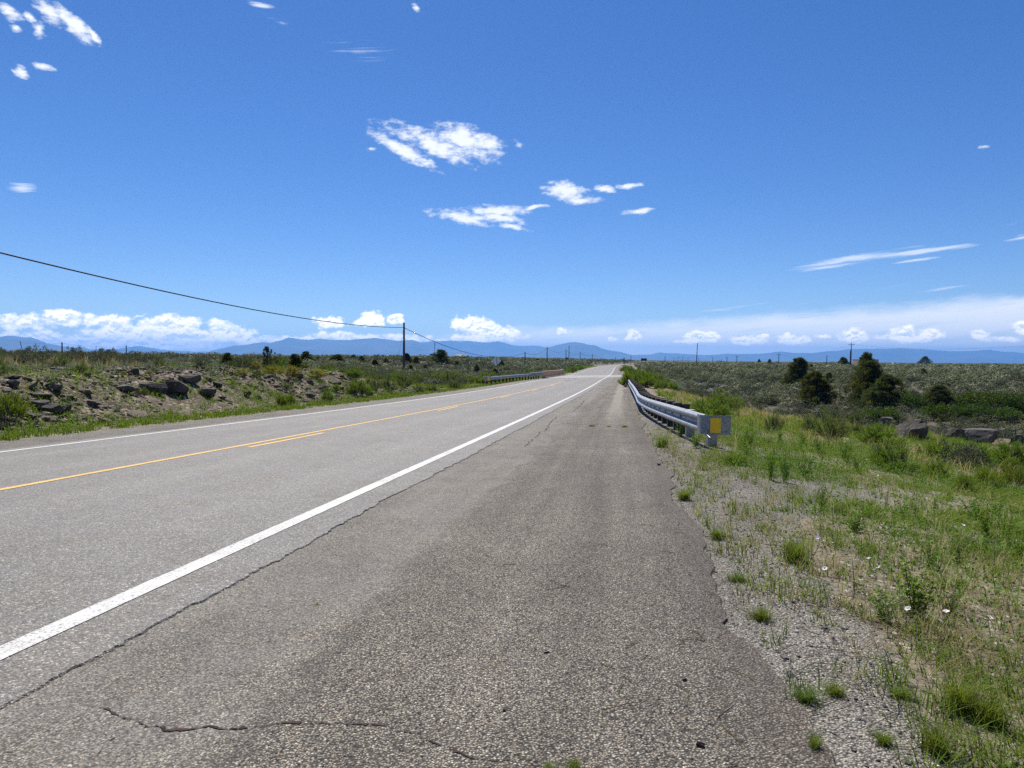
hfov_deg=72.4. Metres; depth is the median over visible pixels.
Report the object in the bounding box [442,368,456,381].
rabbitbrush
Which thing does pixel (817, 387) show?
juniper tree
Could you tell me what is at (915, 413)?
sagebrush
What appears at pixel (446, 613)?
road shoulder
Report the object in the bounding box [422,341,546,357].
mountain range
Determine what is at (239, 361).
sagebrush
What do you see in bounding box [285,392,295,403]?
rabbitbrush
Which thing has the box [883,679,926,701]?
grass tuft
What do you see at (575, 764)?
grass tuft
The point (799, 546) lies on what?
grass tuft
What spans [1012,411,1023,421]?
rabbitbrush
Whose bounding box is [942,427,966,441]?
boulder
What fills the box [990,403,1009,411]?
sagebrush
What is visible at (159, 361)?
rabbitbrush
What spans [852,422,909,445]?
rabbitbrush
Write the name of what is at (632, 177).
sky
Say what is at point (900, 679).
sparse grass
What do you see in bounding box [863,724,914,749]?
grass tuft
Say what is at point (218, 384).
boulder
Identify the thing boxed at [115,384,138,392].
boulder
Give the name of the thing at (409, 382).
rabbitbrush
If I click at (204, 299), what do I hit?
overhead cable
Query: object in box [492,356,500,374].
road sign
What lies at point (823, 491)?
leafy weed
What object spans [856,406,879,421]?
sumac bush
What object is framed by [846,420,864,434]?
rabbitbrush
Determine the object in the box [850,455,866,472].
leafy weed
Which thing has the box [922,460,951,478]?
rabbitbrush
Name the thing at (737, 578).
grass tuft
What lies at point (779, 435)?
leafy weed
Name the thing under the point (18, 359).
sagebrush
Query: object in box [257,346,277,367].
pinon tree
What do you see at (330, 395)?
rabbitbrush
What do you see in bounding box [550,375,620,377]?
bridge deck
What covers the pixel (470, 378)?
rabbitbrush
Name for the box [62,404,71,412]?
boulder
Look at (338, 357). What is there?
juniper tree
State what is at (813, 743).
grass tuft
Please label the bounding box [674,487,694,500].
grass tuft
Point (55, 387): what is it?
boulder
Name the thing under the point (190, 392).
green grass
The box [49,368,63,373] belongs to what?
sagebrush
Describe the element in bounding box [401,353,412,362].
juniper tree
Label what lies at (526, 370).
rabbitbrush
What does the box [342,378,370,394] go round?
rabbitbrush
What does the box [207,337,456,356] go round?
mountain range
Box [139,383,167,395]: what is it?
boulder
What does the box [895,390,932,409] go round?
sumac bush
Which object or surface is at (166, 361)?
sagebrush
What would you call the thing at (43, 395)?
rubble rock
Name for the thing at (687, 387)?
sagebrush
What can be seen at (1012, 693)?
green grass
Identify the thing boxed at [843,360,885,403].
juniper tree
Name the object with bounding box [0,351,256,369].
dry grass
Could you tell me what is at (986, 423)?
dry grass
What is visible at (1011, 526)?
leafy weed
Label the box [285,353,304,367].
juniper tree
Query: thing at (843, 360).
juniper tree
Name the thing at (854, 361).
building
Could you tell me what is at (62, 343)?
wire fence
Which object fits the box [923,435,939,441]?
rabbitbrush
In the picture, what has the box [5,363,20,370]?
sagebrush
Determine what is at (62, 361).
rabbitbrush
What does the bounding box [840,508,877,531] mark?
leafy weed
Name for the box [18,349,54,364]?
sagebrush
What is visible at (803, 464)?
leafy weed
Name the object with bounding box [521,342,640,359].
mountain range
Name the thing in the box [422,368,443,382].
rabbitbrush
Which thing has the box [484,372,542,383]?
guardrail
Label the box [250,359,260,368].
rabbitbrush
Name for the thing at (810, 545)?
sweet clover
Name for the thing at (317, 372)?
rabbitbrush
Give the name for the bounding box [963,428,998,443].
boulder
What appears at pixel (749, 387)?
sagebrush
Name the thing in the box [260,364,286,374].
rabbitbrush
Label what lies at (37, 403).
boulder
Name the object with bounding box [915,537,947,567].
leafy weed
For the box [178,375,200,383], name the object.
boulder
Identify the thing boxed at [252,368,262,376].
rabbitbrush
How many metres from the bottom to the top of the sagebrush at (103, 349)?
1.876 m
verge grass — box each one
[0,373,565,440]
[526,365,595,377]
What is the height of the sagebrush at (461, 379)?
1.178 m
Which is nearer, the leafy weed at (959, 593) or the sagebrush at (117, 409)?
the leafy weed at (959, 593)
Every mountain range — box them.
[0,336,86,352]
[82,346,207,354]
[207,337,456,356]
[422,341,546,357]
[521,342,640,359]
[633,348,1023,362]
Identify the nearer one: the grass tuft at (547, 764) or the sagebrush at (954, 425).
the grass tuft at (547, 764)
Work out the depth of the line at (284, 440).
12.76 m
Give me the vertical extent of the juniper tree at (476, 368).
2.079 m
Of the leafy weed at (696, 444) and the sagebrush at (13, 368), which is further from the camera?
the sagebrush at (13, 368)
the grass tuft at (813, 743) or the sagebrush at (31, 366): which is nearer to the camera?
the grass tuft at (813, 743)
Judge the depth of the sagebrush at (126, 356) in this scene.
32.90 m
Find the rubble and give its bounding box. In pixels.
[0,363,442,435]
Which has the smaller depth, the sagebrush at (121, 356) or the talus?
the sagebrush at (121, 356)
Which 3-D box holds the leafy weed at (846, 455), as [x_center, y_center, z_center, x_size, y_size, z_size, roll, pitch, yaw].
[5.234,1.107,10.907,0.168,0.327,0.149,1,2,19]
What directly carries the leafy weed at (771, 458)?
on the ground at (840, 743)
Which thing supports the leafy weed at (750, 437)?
on the ground at (840, 743)
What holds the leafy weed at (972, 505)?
on the ground at (840, 743)
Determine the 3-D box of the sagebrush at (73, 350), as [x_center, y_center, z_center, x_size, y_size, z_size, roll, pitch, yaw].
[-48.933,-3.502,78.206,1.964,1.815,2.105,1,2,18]
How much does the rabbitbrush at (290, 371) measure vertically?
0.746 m
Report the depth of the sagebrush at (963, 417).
63.26 m
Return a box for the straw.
[503,519,1023,767]
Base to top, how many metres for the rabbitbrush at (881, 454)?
0.548 m
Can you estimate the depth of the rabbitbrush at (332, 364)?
49.38 m
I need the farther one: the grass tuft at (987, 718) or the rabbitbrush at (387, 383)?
the rabbitbrush at (387, 383)
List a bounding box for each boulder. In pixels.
[6,380,20,387]
[24,412,36,418]
[30,400,49,408]
[41,403,64,413]
[44,384,62,390]
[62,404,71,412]
[87,400,101,404]
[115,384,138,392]
[131,368,139,375]
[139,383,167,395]
[165,381,188,394]
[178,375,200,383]
[200,388,216,397]
[213,381,222,387]
[244,391,250,396]
[305,393,315,397]
[316,384,326,388]
[331,381,340,384]
[877,417,892,424]
[894,419,922,436]
[903,423,928,440]
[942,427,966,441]
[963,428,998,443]
[998,428,1016,433]
[1009,435,1023,444]
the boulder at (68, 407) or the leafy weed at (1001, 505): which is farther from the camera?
the boulder at (68, 407)
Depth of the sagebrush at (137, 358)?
37.09 m
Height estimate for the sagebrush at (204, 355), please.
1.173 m
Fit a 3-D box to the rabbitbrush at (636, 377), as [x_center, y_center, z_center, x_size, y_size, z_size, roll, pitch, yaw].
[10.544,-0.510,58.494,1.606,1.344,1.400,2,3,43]
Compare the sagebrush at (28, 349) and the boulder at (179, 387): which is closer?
the boulder at (179, 387)
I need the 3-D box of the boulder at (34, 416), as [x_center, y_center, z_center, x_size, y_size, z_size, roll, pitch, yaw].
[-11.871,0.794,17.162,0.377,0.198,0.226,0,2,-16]
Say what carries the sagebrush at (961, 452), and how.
on the ground at (840, 743)
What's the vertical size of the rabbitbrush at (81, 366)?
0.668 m
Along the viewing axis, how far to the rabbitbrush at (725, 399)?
23.35 m
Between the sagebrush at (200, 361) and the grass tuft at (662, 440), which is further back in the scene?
the sagebrush at (200, 361)
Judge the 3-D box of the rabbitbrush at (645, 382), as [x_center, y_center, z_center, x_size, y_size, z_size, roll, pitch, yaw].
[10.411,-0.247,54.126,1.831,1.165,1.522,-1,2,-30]
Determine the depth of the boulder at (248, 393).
28.22 m
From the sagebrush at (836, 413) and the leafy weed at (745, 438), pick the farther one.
the sagebrush at (836, 413)
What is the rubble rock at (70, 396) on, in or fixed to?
on the ground at (840, 743)
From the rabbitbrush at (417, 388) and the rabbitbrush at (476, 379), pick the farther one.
the rabbitbrush at (476, 379)
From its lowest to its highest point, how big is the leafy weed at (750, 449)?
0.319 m
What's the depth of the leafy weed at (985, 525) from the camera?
5.40 m
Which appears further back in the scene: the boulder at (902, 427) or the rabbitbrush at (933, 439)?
the boulder at (902, 427)
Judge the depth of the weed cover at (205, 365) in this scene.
24.46 m
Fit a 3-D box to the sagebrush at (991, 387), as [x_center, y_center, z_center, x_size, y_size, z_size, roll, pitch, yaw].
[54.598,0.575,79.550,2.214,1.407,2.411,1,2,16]
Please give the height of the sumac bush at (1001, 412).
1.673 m
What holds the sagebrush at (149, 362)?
on the ground at (840, 743)
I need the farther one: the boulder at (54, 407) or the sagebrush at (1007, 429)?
the sagebrush at (1007, 429)
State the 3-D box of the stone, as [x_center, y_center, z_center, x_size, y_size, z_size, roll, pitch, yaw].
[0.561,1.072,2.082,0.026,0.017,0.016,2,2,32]
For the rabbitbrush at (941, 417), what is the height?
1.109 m
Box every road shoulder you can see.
[0,377,837,767]
[613,366,623,374]
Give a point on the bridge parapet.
(552, 373)
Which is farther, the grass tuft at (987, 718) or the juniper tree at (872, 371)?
the juniper tree at (872, 371)
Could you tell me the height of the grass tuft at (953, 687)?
0.157 m
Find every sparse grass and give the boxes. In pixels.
[637,412,1023,727]
[646,425,862,607]
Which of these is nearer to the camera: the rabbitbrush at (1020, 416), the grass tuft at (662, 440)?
the grass tuft at (662, 440)
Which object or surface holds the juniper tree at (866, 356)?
on the ground at (840, 743)
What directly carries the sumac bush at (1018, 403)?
on the ground at (840, 743)
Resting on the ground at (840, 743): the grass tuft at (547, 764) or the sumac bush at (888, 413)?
the sumac bush at (888, 413)
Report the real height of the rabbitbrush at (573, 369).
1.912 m
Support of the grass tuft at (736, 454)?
on the ground at (840, 743)
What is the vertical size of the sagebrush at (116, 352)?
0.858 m
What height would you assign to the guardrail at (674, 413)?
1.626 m
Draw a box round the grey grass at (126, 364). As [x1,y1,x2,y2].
[1,355,285,373]
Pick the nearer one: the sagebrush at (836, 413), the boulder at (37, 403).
the boulder at (37, 403)
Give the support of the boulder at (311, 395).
on the ground at (840, 743)
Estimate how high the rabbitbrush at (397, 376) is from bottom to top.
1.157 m
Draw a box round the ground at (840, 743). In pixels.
[0,359,1023,767]
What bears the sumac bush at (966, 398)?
on the ground at (840, 743)
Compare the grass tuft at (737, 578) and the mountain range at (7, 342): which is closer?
the grass tuft at (737, 578)
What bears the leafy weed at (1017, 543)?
on the ground at (840, 743)
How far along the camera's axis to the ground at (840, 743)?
3.90 m
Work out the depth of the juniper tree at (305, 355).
101.33 m
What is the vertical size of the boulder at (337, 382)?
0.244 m
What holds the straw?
on the ground at (840, 743)
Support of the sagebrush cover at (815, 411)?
on the ground at (840, 743)
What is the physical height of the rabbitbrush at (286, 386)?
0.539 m
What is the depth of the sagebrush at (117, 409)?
20.10 m
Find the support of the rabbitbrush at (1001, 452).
on the ground at (840, 743)
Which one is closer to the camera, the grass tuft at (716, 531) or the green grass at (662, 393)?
the grass tuft at (716, 531)
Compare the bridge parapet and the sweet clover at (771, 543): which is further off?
the bridge parapet
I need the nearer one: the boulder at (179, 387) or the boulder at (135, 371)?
the boulder at (179, 387)
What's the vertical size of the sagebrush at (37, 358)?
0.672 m
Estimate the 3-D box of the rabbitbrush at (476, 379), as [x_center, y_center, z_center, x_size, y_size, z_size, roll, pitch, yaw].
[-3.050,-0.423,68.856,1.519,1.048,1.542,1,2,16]
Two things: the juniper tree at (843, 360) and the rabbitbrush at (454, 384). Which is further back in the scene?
the juniper tree at (843, 360)
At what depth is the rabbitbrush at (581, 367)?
186.48 m
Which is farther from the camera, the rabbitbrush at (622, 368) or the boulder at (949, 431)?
the rabbitbrush at (622, 368)
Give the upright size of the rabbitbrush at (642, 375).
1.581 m
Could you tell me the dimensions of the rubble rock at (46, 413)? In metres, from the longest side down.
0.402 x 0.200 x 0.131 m
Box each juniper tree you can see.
[217,352,236,365]
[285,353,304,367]
[300,351,316,361]
[326,354,345,362]
[371,359,380,366]
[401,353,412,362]
[410,356,420,363]
[427,349,453,364]
[473,364,481,371]
[777,357,815,385]
[795,371,846,404]
[825,372,833,382]
[837,357,849,364]
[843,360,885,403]
[847,374,912,410]
[849,351,874,382]
[917,356,932,362]
[922,384,959,409]
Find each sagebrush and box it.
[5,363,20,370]
[11,352,36,364]
[17,343,48,357]
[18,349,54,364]
[24,356,49,364]
[24,365,38,371]
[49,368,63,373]
[59,352,79,361]
[60,350,90,361]
[64,362,79,370]
[66,346,82,354]
[87,350,115,365]
[91,349,118,363]
[99,347,117,353]
[107,353,133,362]
[111,354,131,364]
[111,404,121,411]
[129,350,156,364]
[142,359,155,369]
[155,352,176,358]
[160,356,171,365]
[172,356,187,365]
[189,356,213,364]
[192,353,211,360]
[206,368,218,374]
[228,356,255,368]
[446,375,464,384]
[669,380,685,390]
[685,385,711,393]
[739,386,758,391]
[759,394,779,404]
[786,404,809,417]
[825,410,843,417]
[902,403,918,410]
[909,409,921,418]
[928,418,985,435]
[938,438,994,469]
[951,415,971,423]
[971,412,992,421]
[981,383,1001,393]
[981,423,1005,441]
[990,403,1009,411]
[997,415,1015,422]
[998,428,1013,436]
[999,430,1021,438]
[1005,370,1023,380]
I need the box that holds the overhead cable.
[0,252,590,356]
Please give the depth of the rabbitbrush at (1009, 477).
11.54 m
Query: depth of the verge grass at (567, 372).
175.97 m
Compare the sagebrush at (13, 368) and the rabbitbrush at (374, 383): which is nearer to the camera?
the sagebrush at (13, 368)
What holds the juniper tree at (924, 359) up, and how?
on the ground at (840, 743)
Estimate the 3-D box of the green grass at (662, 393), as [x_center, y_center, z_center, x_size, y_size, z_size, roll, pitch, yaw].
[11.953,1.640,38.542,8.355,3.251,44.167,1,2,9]
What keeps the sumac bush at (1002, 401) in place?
on the ground at (840, 743)
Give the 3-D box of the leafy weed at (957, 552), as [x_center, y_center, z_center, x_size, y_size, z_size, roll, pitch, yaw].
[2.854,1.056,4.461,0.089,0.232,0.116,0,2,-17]
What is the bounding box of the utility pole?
[403,323,404,367]
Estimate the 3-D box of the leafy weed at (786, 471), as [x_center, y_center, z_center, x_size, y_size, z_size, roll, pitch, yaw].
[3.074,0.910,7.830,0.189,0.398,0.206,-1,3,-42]
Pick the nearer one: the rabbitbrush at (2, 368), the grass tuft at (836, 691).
the grass tuft at (836, 691)
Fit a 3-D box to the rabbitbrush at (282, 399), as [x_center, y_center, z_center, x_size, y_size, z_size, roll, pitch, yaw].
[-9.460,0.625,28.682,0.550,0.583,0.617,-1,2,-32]
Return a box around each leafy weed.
[673,423,685,436]
[688,434,699,447]
[738,439,757,457]
[741,430,751,446]
[745,427,757,443]
[763,444,778,479]
[773,428,783,440]
[776,448,798,481]
[787,450,817,475]
[797,430,808,443]
[813,437,825,453]
[813,480,834,507]
[818,447,824,460]
[840,439,849,459]
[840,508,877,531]
[842,446,851,462]
[845,439,856,450]
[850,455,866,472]
[856,583,903,622]
[881,556,949,616]
[892,492,918,513]
[908,495,923,513]
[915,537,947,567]
[934,576,973,612]
[948,532,970,565]
[953,493,999,518]
[971,502,999,539]
[989,495,1007,517]
[995,510,1021,537]
[1001,527,1023,555]
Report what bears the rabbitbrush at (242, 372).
on the ground at (840, 743)
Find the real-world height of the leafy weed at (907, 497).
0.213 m
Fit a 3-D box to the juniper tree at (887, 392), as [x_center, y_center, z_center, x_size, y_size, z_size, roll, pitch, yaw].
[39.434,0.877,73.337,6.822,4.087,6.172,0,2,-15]
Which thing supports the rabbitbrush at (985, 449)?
on the ground at (840, 743)
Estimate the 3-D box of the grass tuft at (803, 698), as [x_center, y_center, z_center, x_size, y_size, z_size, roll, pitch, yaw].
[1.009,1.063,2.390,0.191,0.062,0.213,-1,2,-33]
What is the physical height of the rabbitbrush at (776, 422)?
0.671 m
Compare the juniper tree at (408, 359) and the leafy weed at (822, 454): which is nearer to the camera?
the leafy weed at (822, 454)
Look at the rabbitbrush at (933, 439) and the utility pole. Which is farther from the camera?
the utility pole
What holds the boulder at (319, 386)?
on the ground at (840, 743)
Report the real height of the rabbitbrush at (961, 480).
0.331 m
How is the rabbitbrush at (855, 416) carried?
on the ground at (840, 743)
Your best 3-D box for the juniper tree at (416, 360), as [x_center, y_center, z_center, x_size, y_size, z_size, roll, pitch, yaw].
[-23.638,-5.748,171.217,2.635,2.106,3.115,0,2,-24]
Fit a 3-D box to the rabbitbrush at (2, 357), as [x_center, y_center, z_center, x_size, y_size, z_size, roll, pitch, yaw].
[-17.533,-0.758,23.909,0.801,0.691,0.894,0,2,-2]
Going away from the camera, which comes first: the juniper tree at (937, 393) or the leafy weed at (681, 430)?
the leafy weed at (681, 430)
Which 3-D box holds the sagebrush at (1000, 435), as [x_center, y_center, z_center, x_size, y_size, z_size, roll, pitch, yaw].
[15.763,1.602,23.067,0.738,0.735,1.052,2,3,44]
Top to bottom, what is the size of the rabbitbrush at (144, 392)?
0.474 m
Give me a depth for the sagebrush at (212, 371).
29.71 m
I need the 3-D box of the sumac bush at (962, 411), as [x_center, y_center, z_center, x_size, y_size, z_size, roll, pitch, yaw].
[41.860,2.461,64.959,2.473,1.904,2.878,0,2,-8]
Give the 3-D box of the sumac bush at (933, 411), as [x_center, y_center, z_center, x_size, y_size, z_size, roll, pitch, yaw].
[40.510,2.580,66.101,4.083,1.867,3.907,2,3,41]
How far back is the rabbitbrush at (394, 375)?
58.25 m
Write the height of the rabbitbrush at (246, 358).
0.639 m
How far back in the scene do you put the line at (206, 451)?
10.24 m
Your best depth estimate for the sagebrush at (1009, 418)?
61.89 m
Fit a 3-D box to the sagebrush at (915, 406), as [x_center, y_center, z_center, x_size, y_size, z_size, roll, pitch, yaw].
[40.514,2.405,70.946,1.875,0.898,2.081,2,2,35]
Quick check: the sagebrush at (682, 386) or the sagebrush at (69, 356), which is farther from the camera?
the sagebrush at (682, 386)
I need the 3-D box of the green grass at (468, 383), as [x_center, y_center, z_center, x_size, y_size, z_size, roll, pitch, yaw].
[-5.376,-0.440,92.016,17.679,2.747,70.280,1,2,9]
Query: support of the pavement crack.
on the road shoulder at (446, 613)
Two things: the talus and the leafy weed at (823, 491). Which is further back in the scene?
the talus
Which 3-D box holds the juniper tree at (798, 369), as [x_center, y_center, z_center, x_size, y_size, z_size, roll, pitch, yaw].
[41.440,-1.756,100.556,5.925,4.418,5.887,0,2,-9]
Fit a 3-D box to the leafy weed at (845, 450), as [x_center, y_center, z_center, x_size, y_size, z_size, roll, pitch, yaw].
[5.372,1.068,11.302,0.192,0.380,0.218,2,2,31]
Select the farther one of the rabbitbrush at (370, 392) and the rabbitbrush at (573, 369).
the rabbitbrush at (573, 369)
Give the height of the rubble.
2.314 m
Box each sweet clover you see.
[768,532,780,551]
[799,532,822,559]
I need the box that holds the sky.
[0,0,1023,354]
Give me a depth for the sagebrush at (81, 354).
36.21 m
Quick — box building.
[852,359,878,364]
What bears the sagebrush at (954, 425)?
on the ground at (840, 743)
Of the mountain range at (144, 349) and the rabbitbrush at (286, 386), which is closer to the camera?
the rabbitbrush at (286, 386)
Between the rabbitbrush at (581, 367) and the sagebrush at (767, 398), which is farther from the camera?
the rabbitbrush at (581, 367)
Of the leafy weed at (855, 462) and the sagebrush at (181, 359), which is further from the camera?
the sagebrush at (181, 359)
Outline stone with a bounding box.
[696,741,704,746]
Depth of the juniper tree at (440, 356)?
175.66 m
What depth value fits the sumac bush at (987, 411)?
63.44 m
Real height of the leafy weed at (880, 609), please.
0.193 m
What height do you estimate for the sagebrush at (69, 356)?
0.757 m
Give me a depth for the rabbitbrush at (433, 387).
48.39 m
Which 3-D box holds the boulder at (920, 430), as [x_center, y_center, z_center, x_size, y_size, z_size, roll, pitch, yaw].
[11.438,1.453,19.807,0.660,0.699,0.548,0,2,0]
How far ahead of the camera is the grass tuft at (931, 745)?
2.07 m
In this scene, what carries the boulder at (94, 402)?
on the ground at (840, 743)
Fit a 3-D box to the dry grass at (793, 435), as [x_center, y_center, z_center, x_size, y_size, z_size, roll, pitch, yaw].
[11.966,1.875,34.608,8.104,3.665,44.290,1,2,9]
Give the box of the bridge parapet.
[541,370,565,377]
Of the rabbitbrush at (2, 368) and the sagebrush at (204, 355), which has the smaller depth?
the rabbitbrush at (2, 368)
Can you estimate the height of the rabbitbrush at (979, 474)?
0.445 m
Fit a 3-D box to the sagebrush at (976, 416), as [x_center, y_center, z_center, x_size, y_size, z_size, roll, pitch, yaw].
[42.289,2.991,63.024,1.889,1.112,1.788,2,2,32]
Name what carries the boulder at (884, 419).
on the ground at (840, 743)
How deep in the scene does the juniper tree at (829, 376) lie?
103.42 m
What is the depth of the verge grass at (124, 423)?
20.70 m
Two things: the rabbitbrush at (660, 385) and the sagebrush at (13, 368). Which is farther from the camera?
the rabbitbrush at (660, 385)
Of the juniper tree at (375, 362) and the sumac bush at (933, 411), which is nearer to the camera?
the sumac bush at (933, 411)
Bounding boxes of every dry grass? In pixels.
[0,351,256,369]
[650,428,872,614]
[659,388,1023,475]
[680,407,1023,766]
[887,420,1023,438]
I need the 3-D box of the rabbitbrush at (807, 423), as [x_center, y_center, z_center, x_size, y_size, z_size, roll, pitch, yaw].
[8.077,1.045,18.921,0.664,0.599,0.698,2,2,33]
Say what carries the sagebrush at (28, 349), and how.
on the ground at (840, 743)
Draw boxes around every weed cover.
[0,358,466,431]
[697,406,1023,767]
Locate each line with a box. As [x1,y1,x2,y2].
[0,378,604,659]
[0,382,559,489]
[1,378,550,451]
[249,433,321,446]
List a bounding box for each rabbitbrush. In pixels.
[0,352,9,365]
[0,362,10,374]
[0,388,34,421]
[52,353,72,366]
[73,358,95,374]
[132,384,150,396]
[150,356,165,366]
[233,367,248,374]
[240,353,252,363]
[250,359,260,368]
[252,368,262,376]
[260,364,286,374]
[273,355,288,367]
[275,395,287,405]
[279,381,294,389]
[285,363,302,376]
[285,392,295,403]
[305,367,328,378]
[318,362,336,370]
[320,389,334,400]
[330,384,340,391]
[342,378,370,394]
[345,366,364,379]
[365,387,374,396]
[369,375,383,390]
[379,374,398,390]
[391,372,398,380]
[393,370,410,381]
[395,373,412,387]
[411,381,424,392]
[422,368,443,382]
[422,381,439,391]
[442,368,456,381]
[446,378,463,388]
[461,374,474,382]
[474,375,485,383]
[520,368,535,372]
[566,366,579,372]
[575,364,584,369]
[617,369,633,386]
[619,364,629,371]
[633,372,641,382]
[638,370,659,386]
[638,376,656,387]
[652,379,668,389]
[666,381,678,389]
[689,397,736,415]
[705,390,742,411]
[730,394,746,410]
[762,409,785,431]
[800,412,819,432]
[808,404,856,439]
[840,406,866,424]
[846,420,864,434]
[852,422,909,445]
[861,439,925,472]
[911,439,964,460]
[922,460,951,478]
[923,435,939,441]
[935,411,957,421]
[947,440,1000,468]
[952,473,980,493]
[970,464,1008,488]
[987,437,1023,467]
[996,458,1023,487]
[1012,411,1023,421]
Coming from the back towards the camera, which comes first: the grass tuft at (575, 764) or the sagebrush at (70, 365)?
the sagebrush at (70, 365)
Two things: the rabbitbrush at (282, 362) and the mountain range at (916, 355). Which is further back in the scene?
the mountain range at (916, 355)
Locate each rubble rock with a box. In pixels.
[31,392,52,397]
[41,411,55,415]
[45,416,57,422]
[59,394,73,397]
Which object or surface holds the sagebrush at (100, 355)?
on the ground at (840, 743)
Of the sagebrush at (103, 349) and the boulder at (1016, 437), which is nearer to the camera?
the boulder at (1016, 437)
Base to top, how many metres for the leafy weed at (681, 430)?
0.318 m
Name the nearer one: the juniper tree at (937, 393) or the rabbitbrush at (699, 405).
the rabbitbrush at (699, 405)
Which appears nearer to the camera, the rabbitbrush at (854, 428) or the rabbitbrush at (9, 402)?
the rabbitbrush at (9, 402)
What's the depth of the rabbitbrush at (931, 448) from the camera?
14.79 m
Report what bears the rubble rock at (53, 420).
on the ground at (840, 743)
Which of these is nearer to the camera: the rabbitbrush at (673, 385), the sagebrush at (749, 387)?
the rabbitbrush at (673, 385)
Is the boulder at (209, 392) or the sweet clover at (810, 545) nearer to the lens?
the sweet clover at (810, 545)
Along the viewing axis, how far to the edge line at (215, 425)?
16.27 m
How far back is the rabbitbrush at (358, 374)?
42.34 m
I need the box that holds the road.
[0,364,629,709]
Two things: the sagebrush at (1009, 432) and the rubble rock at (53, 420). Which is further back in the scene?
the sagebrush at (1009, 432)
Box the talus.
[673,377,939,402]
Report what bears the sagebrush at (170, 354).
on the ground at (840, 743)
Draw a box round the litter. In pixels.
[700,434,1023,762]
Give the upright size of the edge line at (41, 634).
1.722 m
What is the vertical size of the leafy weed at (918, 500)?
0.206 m
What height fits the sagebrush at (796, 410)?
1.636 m
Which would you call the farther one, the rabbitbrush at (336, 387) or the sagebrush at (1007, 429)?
the sagebrush at (1007, 429)
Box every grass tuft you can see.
[539,758,558,767]
[557,752,584,767]
[650,432,674,447]
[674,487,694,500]
[703,448,751,466]
[704,524,725,540]
[719,569,752,582]
[744,602,782,622]
[769,531,817,564]
[785,676,835,708]
[800,725,824,750]
[816,674,850,697]
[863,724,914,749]
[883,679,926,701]
[889,706,1000,763]
[925,662,1004,720]
[957,683,1021,733]
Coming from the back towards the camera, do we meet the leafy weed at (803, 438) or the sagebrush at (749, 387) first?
the sagebrush at (749, 387)
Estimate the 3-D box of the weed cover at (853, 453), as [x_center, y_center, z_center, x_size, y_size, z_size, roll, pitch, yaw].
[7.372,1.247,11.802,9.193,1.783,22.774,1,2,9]
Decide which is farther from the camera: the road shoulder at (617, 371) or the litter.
the road shoulder at (617, 371)
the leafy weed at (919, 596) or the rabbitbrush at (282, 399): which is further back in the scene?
the rabbitbrush at (282, 399)
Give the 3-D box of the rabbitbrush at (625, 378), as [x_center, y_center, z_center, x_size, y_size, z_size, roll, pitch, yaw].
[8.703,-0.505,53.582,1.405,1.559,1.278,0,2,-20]
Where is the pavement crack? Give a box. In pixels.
[84,704,515,760]
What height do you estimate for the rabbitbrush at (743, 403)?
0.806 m
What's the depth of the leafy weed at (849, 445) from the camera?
12.93 m
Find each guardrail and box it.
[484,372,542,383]
[628,379,730,446]
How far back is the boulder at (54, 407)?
17.92 m
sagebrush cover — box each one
[0,352,1023,436]
[7,349,1023,407]
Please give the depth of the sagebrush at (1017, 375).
93.65 m
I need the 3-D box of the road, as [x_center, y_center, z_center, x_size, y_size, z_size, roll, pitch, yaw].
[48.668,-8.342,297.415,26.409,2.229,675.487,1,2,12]
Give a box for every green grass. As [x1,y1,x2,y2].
[0,364,469,431]
[423,376,541,387]
[643,408,1023,767]
[647,386,998,450]
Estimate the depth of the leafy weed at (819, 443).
12.03 m
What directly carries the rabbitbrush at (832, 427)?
on the ground at (840, 743)
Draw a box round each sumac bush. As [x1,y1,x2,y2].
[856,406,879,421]
[871,405,903,422]
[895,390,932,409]
[915,402,957,420]
[950,401,978,419]
[951,389,985,408]
[967,402,1002,419]
[974,389,1012,408]
[993,405,1023,421]
[999,392,1023,412]
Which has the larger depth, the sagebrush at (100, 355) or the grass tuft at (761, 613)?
the sagebrush at (100, 355)
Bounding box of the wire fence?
[12,342,164,356]
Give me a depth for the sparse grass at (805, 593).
4.56 m
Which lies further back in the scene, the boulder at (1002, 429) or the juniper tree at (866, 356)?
the juniper tree at (866, 356)
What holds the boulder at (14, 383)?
on the ground at (840, 743)

